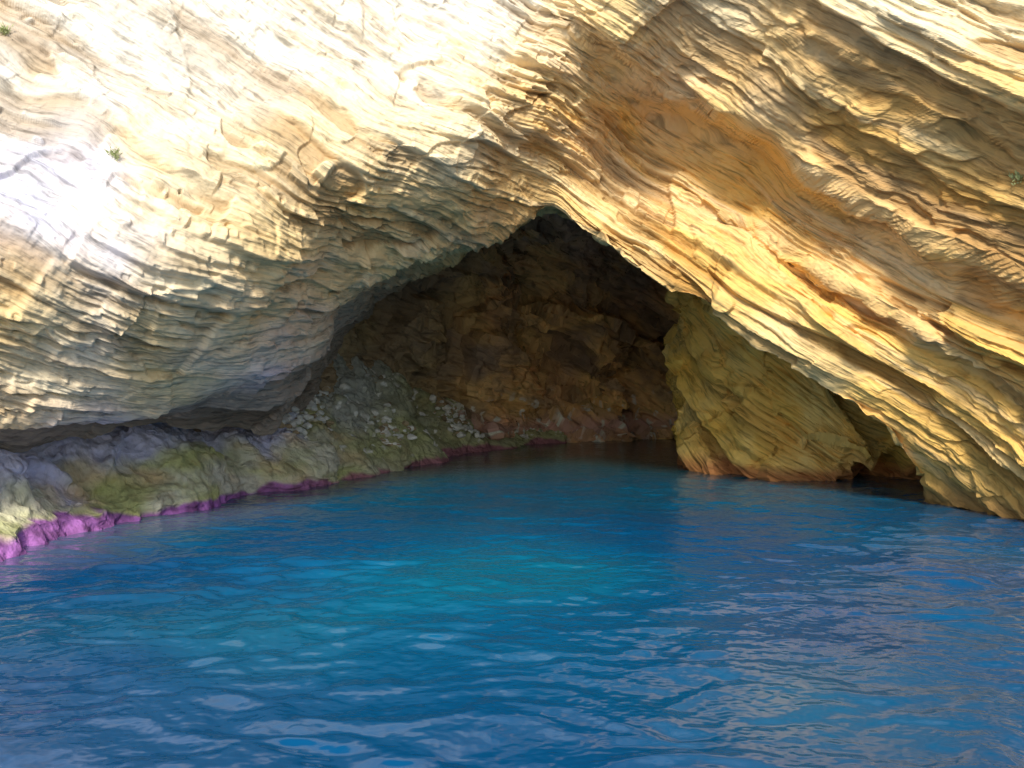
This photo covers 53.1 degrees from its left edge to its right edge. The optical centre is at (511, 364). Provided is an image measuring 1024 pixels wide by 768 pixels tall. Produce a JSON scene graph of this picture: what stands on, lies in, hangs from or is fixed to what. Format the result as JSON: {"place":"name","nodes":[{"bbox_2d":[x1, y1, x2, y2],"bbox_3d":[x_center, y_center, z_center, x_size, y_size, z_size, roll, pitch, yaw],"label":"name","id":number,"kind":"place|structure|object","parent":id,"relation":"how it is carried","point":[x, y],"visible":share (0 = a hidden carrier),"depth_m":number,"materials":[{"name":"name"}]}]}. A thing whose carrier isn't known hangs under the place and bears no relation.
{"place":"outdoors","nodes":[
{"label":"outdoors","id":0,"kind":"place"},
{"bbox_2d":[193,213,679,442],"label":"cave back wall","id":1,"kind":"structure","parent":0,"point":[552,321],"depth_m":32.70,"materials":[{"name":"stone"}]},
{"bbox_2d":[0,0,1023,519],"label":"sea cliff","id":2,"kind":"structure","parent":0,"point":[262,214],"depth_m":16.88,"materials":[{"name":"stone"}]},
{"bbox_2d":[0,23,12,34],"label":"cliff plant","id":3,"kind":"object","parent":2,"relation":"attached to","point":[4,29],"visible":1,"depth_m":15.05,"materials":[{"name":"green plant"}]},
{"bbox_2d":[105,145,121,160],"bbox_3d":[-5.676,-3.015,14.581,0.269,0.238,0.209,0,0,-20],"label":"cliff plant","id":4,"kind":"object","parent":2,"relation":"attached to","point":[114,153],"visible":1,"depth_m":14.59,"materials":[{"name":"green plant"}]},
{"bbox_2d":[0,354,566,561],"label":"rock shelf","id":5,"kind":"object","parent":2,"relation":"attached to","point":[53,490],"visible":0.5,"depth_m":19.22,"materials":[{"name":"stone"}]},
{"bbox_2d":[279,372,536,446],"bbox_3d":[-2.187,1.289,28.509,2.981,2.224,14.447,0,0,31],"label":"rock rubble","id":6,"kind":"object","parent":5,"relation":"on","point":[287,423],"visible":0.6,"depth_m":25.08,"materials":[{"name":"stone"}]},
{"bbox_2d":[1008,169,1022,185],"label":"cliff plant","id":7,"kind":"object","parent":2,"relation":"attached to","point":[1017,176],"visible":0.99,"depth_m":14.61,"materials":[{"name":"green plant"}]},
{"bbox_2d":[0,438,1023,767],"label":"sea water","id":8,"kind":"structure","parent":0,"point":[622,604],"depth_m":9.82,"materials":[{"name":"blue liquid"}]},
{"bbox_2d":[662,291,921,481],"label":"cave rock buttress","id":9,"kind":"structure","parent":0,"point":[743,406],"depth_m":22.78,"materials":[{"name":"stone"}]}
]}

